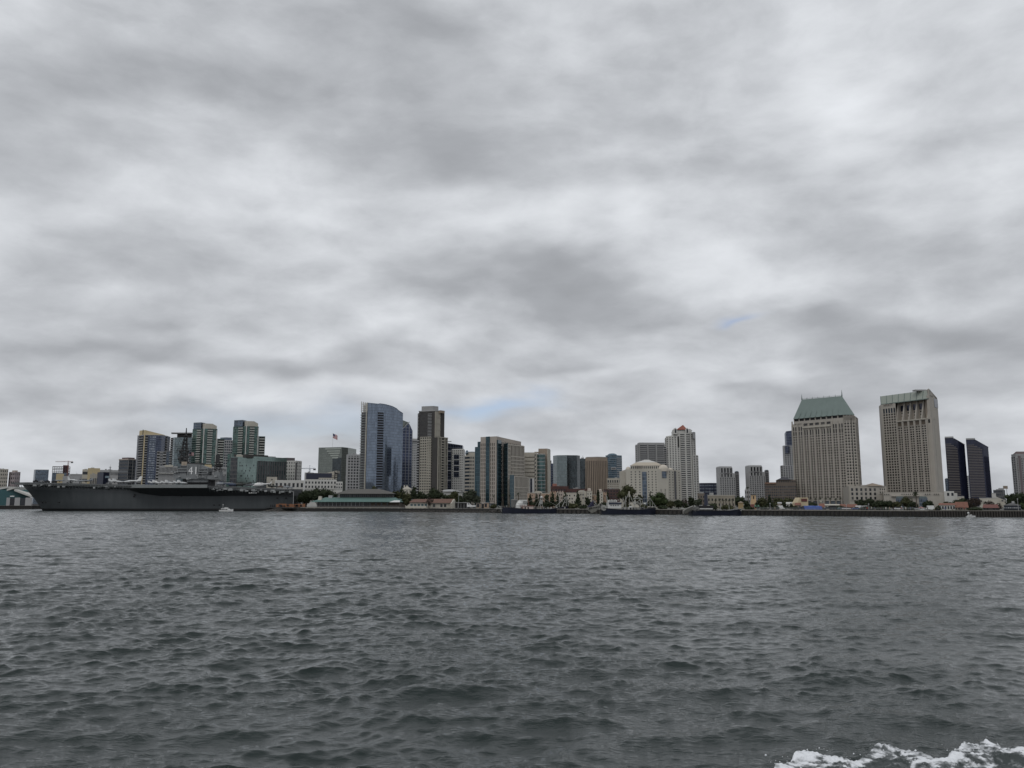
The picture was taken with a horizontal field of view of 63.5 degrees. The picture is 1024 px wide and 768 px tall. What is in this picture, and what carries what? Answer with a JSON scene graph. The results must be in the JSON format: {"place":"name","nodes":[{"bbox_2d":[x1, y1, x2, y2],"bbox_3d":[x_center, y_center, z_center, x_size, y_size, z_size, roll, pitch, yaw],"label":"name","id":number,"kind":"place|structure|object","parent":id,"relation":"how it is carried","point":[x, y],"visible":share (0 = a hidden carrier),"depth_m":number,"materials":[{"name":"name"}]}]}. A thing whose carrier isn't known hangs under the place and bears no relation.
{"place":"outdoors","nodes":[
{"label":"outdoors","id":0,"kind":"place"},
{"bbox_2d":[0,468,7,487],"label":"apartment tower","id":1,"kind":"structure","parent":0,"point":[3,476],"depth_m":2188.79,"materials":[{"name":"beige concrete"}]},
{"bbox_2d":[8,470,20,486],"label":"apartment tower","id":2,"kind":"structure","parent":0,"point":[14,476],"depth_m":2194.47,"materials":[{"name":"grey concrete"}]},
{"bbox_2d":[31,470,48,505],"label":"office block","id":3,"kind":"structure","parent":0,"point":[39,475],"depth_m":1892.00,"materials":[{"name":"blue glass"}]},
{"bbox_2d":[52,465,69,482],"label":"unfinished tower","id":4,"kind":"structure","parent":0,"point":[64,469],"depth_m":1993.10,"materials":[{"name":"grey concrete"}]},
{"bbox_2d":[62,475,79,482],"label":"building","id":5,"kind":"structure","parent":0,"point":[71,477],"depth_m":1491.55,"materials":[{"name":"grey concrete"}]},
{"bbox_2d":[81,469,87,483],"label":"building","id":6,"kind":"structure","parent":0,"point":[84,473],"depth_m":1635.23,"materials":[{"name":"grey concrete"}]},
{"bbox_2d":[89,472,96,483],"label":"building","id":7,"kind":"structure","parent":0,"point":[94,476],"depth_m":1391.36,"materials":[{"name":"grey concrete"}]},
{"bbox_2d":[87,466,99,483],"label":"building","id":8,"kind":"structure","parent":0,"point":[94,470],"depth_m":1590.66,"materials":[{"name":"grey concrete"}]},
{"bbox_2d":[97,472,108,483],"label":"storage building","id":9,"kind":"structure","parent":0,"point":[102,477],"depth_m":1346.62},
{"bbox_2d":[100,469,117,483],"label":"building","id":10,"kind":"structure","parent":0,"point":[114,474],"depth_m":1693.35,"materials":[{"name":"grey concrete"}]},
{"bbox_2d":[117,457,135,484],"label":"apartment tower","id":11,"kind":"structure","parent":0,"point":[126,469],"depth_m":1348.40,"materials":[{"name":"grey glass"}]},
{"bbox_2d":[134,430,169,484],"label":"residential tower","id":12,"kind":"structure","parent":0,"point":[150,444],"depth_m":1301.37,"materials":[{"name":"blue glass"}]},
{"bbox_2d":[155,451,168,484],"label":"apartment block","id":13,"kind":"structure","parent":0,"point":[162,458],"depth_m":1251.28,"materials":[{"name":"white concrete"}]},
{"bbox_2d":[158,465,177,484],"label":"terminal building","id":14,"kind":"structure","parent":0,"point":[165,473],"depth_m":1116.06,"materials":[{"name":"grey concrete"}]},
{"bbox_2d":[169,432,192,484],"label":"residential tower","id":15,"kind":"structure","parent":0,"point":[176,443],"depth_m":1481.78,"materials":[{"name":"grey glass"}]},
{"bbox_2d":[191,422,223,466],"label":"condominium tower","id":16,"kind":"structure","parent":0,"point":[207,447],"depth_m":1344.91,"materials":[{"name":"green glass"}]},
{"bbox_2d":[212,467,226,485],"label":"building","id":17,"kind":"structure","parent":0,"point":[224,470],"depth_m":1284.12,"materials":[{"name":"grey concrete"}]},
{"bbox_2d":[220,437,232,466],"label":"office tower","id":18,"kind":"structure","parent":0,"point":[228,441],"depth_m":1561.26,"materials":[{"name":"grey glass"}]},
{"bbox_2d":[232,420,264,456],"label":"condominium tower","id":19,"kind":"structure","parent":0,"point":[246,438],"depth_m":1406.51,"materials":[{"name":"green glass"}]},
{"bbox_2d":[226,453,286,487],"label":"office block","id":20,"kind":"structure","parent":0,"point":[246,468],"depth_m":1229.54,"materials":[{"name":"green glass"}]},
{"bbox_2d":[286,458,301,479],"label":"office block","id":21,"kind":"structure","parent":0,"point":[294,470],"depth_m":1287.64,"materials":[{"name":"white concrete"}]},
{"bbox_2d":[306,471,339,479],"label":"office block","id":22,"kind":"structure","parent":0,"point":[333,475],"depth_m":1053.66,"materials":[{"name":"beige paint"}]},
{"bbox_2d":[318,447,355,490],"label":"hotel tower","id":23,"kind":"structure","parent":0,"point":[331,459],"depth_m":1242.04,"materials":[{"name":"grey glass"}]},
{"bbox_2d":[345,453,359,490],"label":"office block","id":24,"kind":"structure","parent":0,"point":[352,471],"depth_m":1185.80,"materials":[{"name":"grey concrete"}]},
{"bbox_2d":[359,402,402,491],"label":"glass tower","id":25,"kind":"structure","parent":0,"point":[381,440],"depth_m":1043.65,"materials":[{"name":"blue glass"}]},
{"bbox_2d":[291,508,494,511],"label":"shore bank","id":26,"kind":"structure","parent":0,"point":[339,509],"depth_m":602.88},
{"bbox_2d":[400,508,498,512],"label":"riprap","id":27,"kind":"object","parent":26,"relation":"on","point":[484,511],"visible":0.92,"depth_m":537.68,"materials":[{"name":"stone"}]},
{"bbox_2d":[402,420,412,488],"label":"office tower","id":28,"kind":"structure","parent":0,"point":[407,455],"depth_m":1131.86,"materials":[{"name":"blue glass"}]},
{"bbox_2d":[412,438,416,499],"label":"office tower","id":29,"kind":"structure","parent":0,"point":[414,461],"depth_m":1285.55,"materials":[{"name":"grey concrete"}]},
{"bbox_2d":[410,499,428,507],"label":"house","id":30,"kind":"structure","parent":0,"point":[417,502],"depth_m":605.81,"materials":[{"name":"white paint"}]},
{"bbox_2d":[416,406,447,498],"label":"residential tower","id":31,"kind":"structure","parent":0,"point":[432,456],"depth_m":979.76,"materials":[{"name":"grey concrete"}]},
{"bbox_2d":[428,499,452,507],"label":"house","id":32,"kind":"structure","parent":0,"point":[440,503],"depth_m":605.54,"materials":[{"name":"brown tile"}]},
{"bbox_2d":[443,489,463,496],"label":"hall","id":33,"kind":"structure","parent":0,"point":[461,493],"depth_m":823.03,"materials":[{"name":"grey concrete"}]},
{"bbox_2d":[447,441,464,491],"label":"office block","id":34,"kind":"structure","parent":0,"point":[456,469],"depth_m":1026.64,"materials":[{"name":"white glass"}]},
{"bbox_2d":[455,502,467,507],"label":"pavilion","id":35,"kind":"structure","parent":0,"point":[462,504],"depth_m":618.84,"materials":[{"name":"grey concrete"}]},
{"bbox_2d":[464,450,474,504],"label":"office block","id":36,"kind":"structure","parent":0,"point":[469,471],"depth_m":1126.86,"materials":[{"name":"white concrete"}]},
{"bbox_2d":[475,436,529,506],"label":"office block","id":37,"kind":"structure","parent":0,"point":[499,466],"depth_m":804.20,"materials":[{"name":"beige concrete"}]},
{"bbox_2d":[511,446,526,499],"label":"window","id":38,"kind":"structure","parent":37,"relation":"in","point":[511,446],"depth_m":817.81,"materials":[{"name":"black glass"}]},
{"bbox_2d":[0,509,1023,767],"bbox_3d":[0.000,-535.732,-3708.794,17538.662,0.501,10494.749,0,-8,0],"label":"water","id":39,"kind":"structure","parent":0,"point":[252,639],"depth_m":31.00,"materials":[{"name":"grey liquid"}]},
{"bbox_2d":[0,506,40,508],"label":"quay wall","id":40,"kind":"structure","parent":39,"relation":"in","point":[19,507],"depth_m":910.95,"materials":[{"name":"concrete"}]},
{"bbox_2d":[0,486,31,505],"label":"pier shed","id":41,"kind":"structure","parent":40,"relation":"on","point":[15,496],"depth_m":975.46,"materials":[{"name":"white paint"}]},
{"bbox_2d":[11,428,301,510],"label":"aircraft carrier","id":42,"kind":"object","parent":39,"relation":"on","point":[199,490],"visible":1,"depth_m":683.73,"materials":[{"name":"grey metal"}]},
{"bbox_2d":[265,508,290,510],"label":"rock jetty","id":43,"kind":"object","parent":39,"relation":"in","point":[281,509],"visible":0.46,"depth_m":645.12,"materials":[{"name":"grey stone"}]},
{"bbox_2d":[276,504,304,506],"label":"construction barrier","id":44,"kind":"object","parent":43,"relation":"on","point":[290,505],"visible":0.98,"depth_m":651.01,"materials":[{"name":"orange plastic"}]},
{"bbox_2d":[305,489,404,508],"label":"restaurant","id":45,"kind":"structure","parent":39,"relation":"in","point":[367,498],"depth_m":638.24,"materials":[{"name":"green"}]},
{"bbox_2d":[497,496,568,512],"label":"fishing ship","id":46,"kind":"object","parent":39,"relation":"on","point":[520,506],"visible":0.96,"depth_m":471.33,"materials":[{"name":"black metal"}]},
{"bbox_2d":[601,491,655,514],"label":"fishing ship","id":47,"kind":"object","parent":39,"relation":"on","point":[610,504],"visible":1,"depth_m":418.20,"materials":[{"name":"black metal"}]},
{"bbox_2d":[587,500,602,507],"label":"net pile","id":48,"kind":"object","parent":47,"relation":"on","point":[591,504],"visible":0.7,"depth_m":421.57,"materials":[{"name":"black paint"}]},
{"bbox_2d":[588,505,599,512],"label":"seine skiff","id":49,"kind":"object","parent":48,"relation":"on","point":[593,509],"visible":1,"depth_m":416.53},
{"bbox_2d":[494,508,928,516],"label":"quay wall","id":50,"kind":"structure","parent":39,"relation":"in","point":[899,513],"depth_m":366.15,"materials":[{"name":"grey concrete"}]},
{"bbox_2d":[689,494,743,515],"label":"fishing ship","id":51,"kind":"object","parent":39,"relation":"on","point":[706,509],"visible":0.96,"depth_m":379.79,"materials":[{"name":"black paint"}]},
{"bbox_2d":[765,743,1004,767],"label":"wake spray","id":52,"kind":"object","parent":39,"relation":"on","point":[915,750],"visible":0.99,"depth_m":15.71,"materials":[{"name":"white liquid"}]},
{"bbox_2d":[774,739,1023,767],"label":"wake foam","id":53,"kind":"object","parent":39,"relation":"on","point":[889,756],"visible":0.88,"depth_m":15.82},
{"bbox_2d":[929,510,1023,516],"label":"timber wharf","id":54,"kind":"structure","parent":39,"relation":"in","point":[977,513],"depth_m":334.02,"materials":[{"name":"brown wood"}]},
{"bbox_2d":[0,0,1023,499],"label":"sky","id":55,"kind":"structure","parent":0,"point":[583,228],"materials":[{"name":"grey"}]},
{"bbox_2d":[525,449,550,492],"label":"office block","id":56,"kind":"structure","parent":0,"point":[538,467],"depth_m":886.36,"materials":[{"name":"beige paint"}]},
{"bbox_2d":[551,484,568,492],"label":"brick building","id":57,"kind":"structure","parent":0,"point":[555,487],"depth_m":977.23,"materials":[{"name":"brown brick"}]},
{"bbox_2d":[553,455,579,488],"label":"office tower","id":58,"kind":"structure","parent":0,"point":[566,470],"depth_m":1137.30,"materials":[{"name":"grey glass"}]},
{"bbox_2d":[566,487,586,504],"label":"brick building","id":59,"kind":"structure","parent":0,"point":[573,490],"depth_m":972.23,"materials":[{"name":"brown brick"}]},
{"bbox_2d":[580,457,584,488],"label":"office tower","id":60,"kind":"structure","parent":0,"point":[582,473],"depth_m":1223.64,"materials":[{"name":"grey glass"}]},
{"bbox_2d":[585,457,607,494],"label":"office tower","id":61,"kind":"structure","parent":0,"point":[596,472],"depth_m":1036.94,"materials":[{"name":"brown concrete"}]},
{"bbox_2d":[604,488,619,501],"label":"building","id":62,"kind":"structure","parent":0,"point":[612,493],"depth_m":896.91,"materials":[{"name":"brown concrete"}]},
{"bbox_2d":[607,477,619,488],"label":"office block","id":63,"kind":"structure","parent":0,"point":[612,483],"depth_m":953.31,"materials":[{"name":"grey concrete"}]},
{"bbox_2d":[606,453,621,477],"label":"residential tower","id":64,"kind":"structure","parent":0,"point":[614,460],"depth_m":1477.23,"materials":[{"name":"blue glass"}]},
{"bbox_2d":[635,443,664,464],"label":"office block","id":65,"kind":"structure","parent":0,"point":[650,451],"depth_m":1189.77,"materials":[{"name":"grey glass"}]},
{"bbox_2d":[301,506,1003,509],"bbox_3d":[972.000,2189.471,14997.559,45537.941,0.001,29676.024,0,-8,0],"label":"ground","id":66,"kind":"structure","parent":0,"point":[668,508],"depth_m":568.71,"materials":[{"name":"grey concrete"}]},
{"bbox_2d":[266,477,342,506],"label":"naval office","id":67,"kind":"structure","parent":66,"relation":"on","point":[320,484],"depth_m":973.79,"materials":[{"name":"white concrete"}]},
{"bbox_2d":[295,490,314,506],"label":"broadleaf tree","id":68,"kind":"object","parent":66,"relation":"on","point":[304,496],"visible":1,"depth_m":690.08,"materials":[{"name":"green plant"}]},
{"bbox_2d":[310,487,328,503],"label":"broadleaf tree","id":69,"kind":"object","parent":66,"relation":"on","point":[323,493],"visible":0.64,"depth_m":695.98,"materials":[{"name":"green plant"}]},
{"bbox_2d":[401,492,412,505],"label":"broadleaf tree","id":70,"kind":"object","parent":66,"relation":"on","point":[406,499],"visible":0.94,"depth_m":656.22,"materials":[{"name":"green plant"}]},
{"bbox_2d":[414,491,428,498],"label":"broadleaf tree","id":71,"kind":"object","parent":66,"relation":"on","point":[419,495],"visible":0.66,"depth_m":681.43,"materials":[{"name":"green plant"}]},
{"bbox_2d":[427,487,443,498],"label":"broadleaf tree","id":72,"kind":"object","parent":66,"relation":"on","point":[434,494],"visible":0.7,"depth_m":691.02,"materials":[{"name":"green plant"}]},
{"bbox_2d":[447,491,458,501],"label":"broadleaf tree","id":73,"kind":"object","parent":66,"relation":"on","point":[454,495],"visible":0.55,"depth_m":691.71,"materials":[{"name":"green plant"}]},
{"bbox_2d":[463,490,476,507],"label":"broadleaf tree","id":74,"kind":"object","parent":66,"relation":"on","point":[469,496],"visible":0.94,"depth_m":651.93,"materials":[{"name":"green plant"}]},
{"bbox_2d":[564,493,577,507],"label":"condominium","id":75,"kind":"structure","parent":66,"relation":"on","point":[572,497],"depth_m":653.46,"materials":[{"name":"beige concrete"}]},
{"bbox_2d":[578,490,585,504],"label":"condominium","id":76,"kind":"structure","parent":66,"relation":"on","point":[582,496],"depth_m":657.52,"materials":[{"name":"beige concrete"}]},
{"bbox_2d":[615,484,635,503],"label":"broadleaf tree","id":77,"kind":"object","parent":66,"relation":"on","point":[623,492],"visible":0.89,"depth_m":552.89,"materials":[{"name":"green plant"}]},
{"bbox_2d":[619,460,680,506],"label":"hotel","id":78,"kind":"structure","parent":66,"relation":"on","point":[643,478],"depth_m":779.96,"materials":[{"name":"beige concrete"}]},
{"bbox_2d":[649,492,669,508],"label":"broadleaf tree","id":79,"kind":"object","parent":66,"relation":"on","point":[659,499],"visible":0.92,"depth_m":532.20,"materials":[{"name":"green plant"}]},
{"bbox_2d":[750,494,755,508],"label":"clock tower","id":80,"kind":"structure","parent":66,"relation":"on","point":[753,500],"depth_m":473.12,"materials":[{"name":"stone"}]},
{"bbox_2d":[757,497,767,506],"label":"broadleaf tree","id":81,"kind":"object","parent":66,"relation":"on","point":[761,501],"visible":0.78,"depth_m":493.37,"materials":[{"name":"green plant"}]},
{"bbox_2d":[792,497,808,509],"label":"market hall","id":82,"kind":"structure","parent":66,"relation":"on","point":[803,501],"depth_m":453.44,"materials":[{"name":"beige"}]},
{"bbox_2d":[801,506,821,509],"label":"tarpaulin shelter","id":83,"kind":"object","parent":66,"relation":"on","point":[811,507],"visible":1,"depth_m":440.68,"materials":[{"name":"blue fabric"}]},
{"bbox_2d":[843,483,886,506],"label":"hotel podium","id":84,"kind":"object","parent":66,"relation":"on","point":[873,491],"visible":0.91,"depth_m":846.92,"materials":[{"name":"beige concrete"}]},
{"bbox_2d":[870,500,884,507],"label":"broadleaf tree","id":85,"kind":"object","parent":66,"relation":"on","point":[877,503],"visible":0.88,"depth_m":455.51,"materials":[{"name":"green plant"}]},
{"bbox_2d":[900,496,912,506],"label":"broadleaf tree","id":86,"kind":"object","parent":66,"relation":"on","point":[906,500],"visible":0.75,"depth_m":473.99,"materials":[{"name":"green plant"}]},
{"bbox_2d":[882,491,956,506],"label":"hotel podium","id":87,"kind":"object","parent":66,"relation":"on","point":[936,498],"visible":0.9,"depth_m":829.96,"materials":[{"name":"beige concrete"}]},
{"bbox_2d":[921,500,934,509],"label":"broadleaf tree","id":88,"kind":"object","parent":66,"relation":"on","point":[927,503],"visible":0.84,"depth_m":444.41,"materials":[{"name":"green plant"}]},
{"bbox_2d":[938,503,954,509],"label":"market house","id":89,"kind":"structure","parent":66,"relation":"on","point":[948,506],"depth_m":420.85,"materials":[{"name":"white concrete"}]},
{"bbox_2d":[955,502,968,509],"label":"market house","id":90,"kind":"structure","parent":66,"relation":"on","point":[959,505],"depth_m":418.45,"materials":[{"name":"red tile"}]},
{"bbox_2d":[964,497,983,507],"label":"broadleaf tree","id":91,"kind":"object","parent":66,"relation":"on","point":[975,502],"visible":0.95,"depth_m":426.61,"materials":[{"name":"green plant"}]},
{"bbox_2d":[979,498,998,506],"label":"building","id":92,"kind":"structure","parent":66,"relation":"on","point":[995,500],"depth_m":782.31,"materials":[{"name":"grey concrete"}]},
{"bbox_2d":[1003,493,1016,503],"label":"broadleaf tree","id":93,"kind":"object","parent":66,"relation":"on","point":[1011,497],"visible":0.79,"depth_m":513.42,"materials":[{"name":"green plant"}]},
{"bbox_2d":[1003,501,1020,509],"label":"restaurant pavilion","id":94,"kind":"structure","parent":66,"relation":"on","point":[1012,506],"depth_m":399.87,"materials":[{"name":"stone"}]},
{"bbox_2d":[1015,492,1023,503],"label":"broadleaf tree","id":95,"kind":"object","parent":66,"relation":"on","point":[1020,496],"visible":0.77,"depth_m":518.19,"materials":[{"name":"green plant"}]},
{"bbox_2d":[663,425,698,506],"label":"condominium tower","id":96,"kind":"structure","parent":0,"point":[679,450],"depth_m":879.89,"materials":[{"name":"white concrete"}]},
{"bbox_2d":[697,489,704,505],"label":"building","id":97,"kind":"structure","parent":0,"point":[700,495],"depth_m":569.67,"materials":[{"name":"grey concrete"}]},
{"bbox_2d":[699,483,716,494],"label":"office block","id":98,"kind":"structure","parent":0,"point":[707,488],"depth_m":1082.76,"materials":[{"name":"blue glass"}]},
{"bbox_2d":[708,493,734,508],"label":"building","id":99,"kind":"structure","parent":0,"point":[712,497],"depth_m":554.25,"materials":[{"name":"grey concrete"}]},
{"bbox_2d":[716,466,739,506],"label":"residential tower","id":100,"kind":"structure","parent":0,"point":[727,481],"depth_m":996.34,"materials":[{"name":"grey concrete"}]},
{"bbox_2d":[745,465,768,502],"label":"residential tower","id":101,"kind":"structure","parent":0,"point":[756,478],"depth_m":998.92,"materials":[{"name":"grey concrete"}]},
{"bbox_2d":[765,477,796,501],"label":"hotel","id":102,"kind":"structure","parent":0,"point":[783,487],"depth_m":913.21,"materials":[{"name":"brown concrete"}]},
{"bbox_2d":[780,431,793,479],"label":"residential tower","id":103,"kind":"structure","parent":0,"point":[786,468],"depth_m":1080.64,"materials":[{"name":"grey glass"}]},
{"bbox_2d":[791,390,861,505],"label":"hotel tower","id":104,"kind":"structure","parent":0,"point":[826,449],"depth_m":909.57,"materials":[{"name":"beige stone"}]},
{"bbox_2d":[798,418,860,497],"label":"window","id":105,"kind":"structure","parent":104,"relation":"in","point":[829,422],"depth_m":902.47,"materials":[{"name":"grey glass"}]},
{"bbox_2d":[879,389,943,491],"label":"hotel tower","id":106,"kind":"structure","parent":0,"point":[910,444],"depth_m":892.98,"materials":[{"name":"beige concrete"}]},
{"bbox_2d":[945,436,968,499],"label":"hotel tower","id":107,"kind":"structure","parent":0,"point":[956,466],"depth_m":1288.68,"materials":[{"name":"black glass"}]},
{"bbox_2d":[966,438,991,505],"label":"hotel tower","id":108,"kind":"structure","parent":0,"point":[979,469],"depth_m":1273.40,"materials":[{"name":"black glass"}]},
{"bbox_2d":[982,504,998,509],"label":"market house","id":109,"kind":"structure","parent":0,"point":[990,506],"depth_m":414.44,"materials":[{"name":"red tile"}]},
{"bbox_2d":[993,488,1005,499],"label":"office block","id":110,"kind":"structure","parent":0,"point":[999,493],"depth_m":1437.05,"materials":[{"name":"grey concrete"}]},
{"bbox_2d":[1011,452,1023,493],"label":"office tower","id":111,"kind":"structure","parent":0,"point":[1017,459],"depth_m":1236.35,"materials":[{"name":"grey glass"}]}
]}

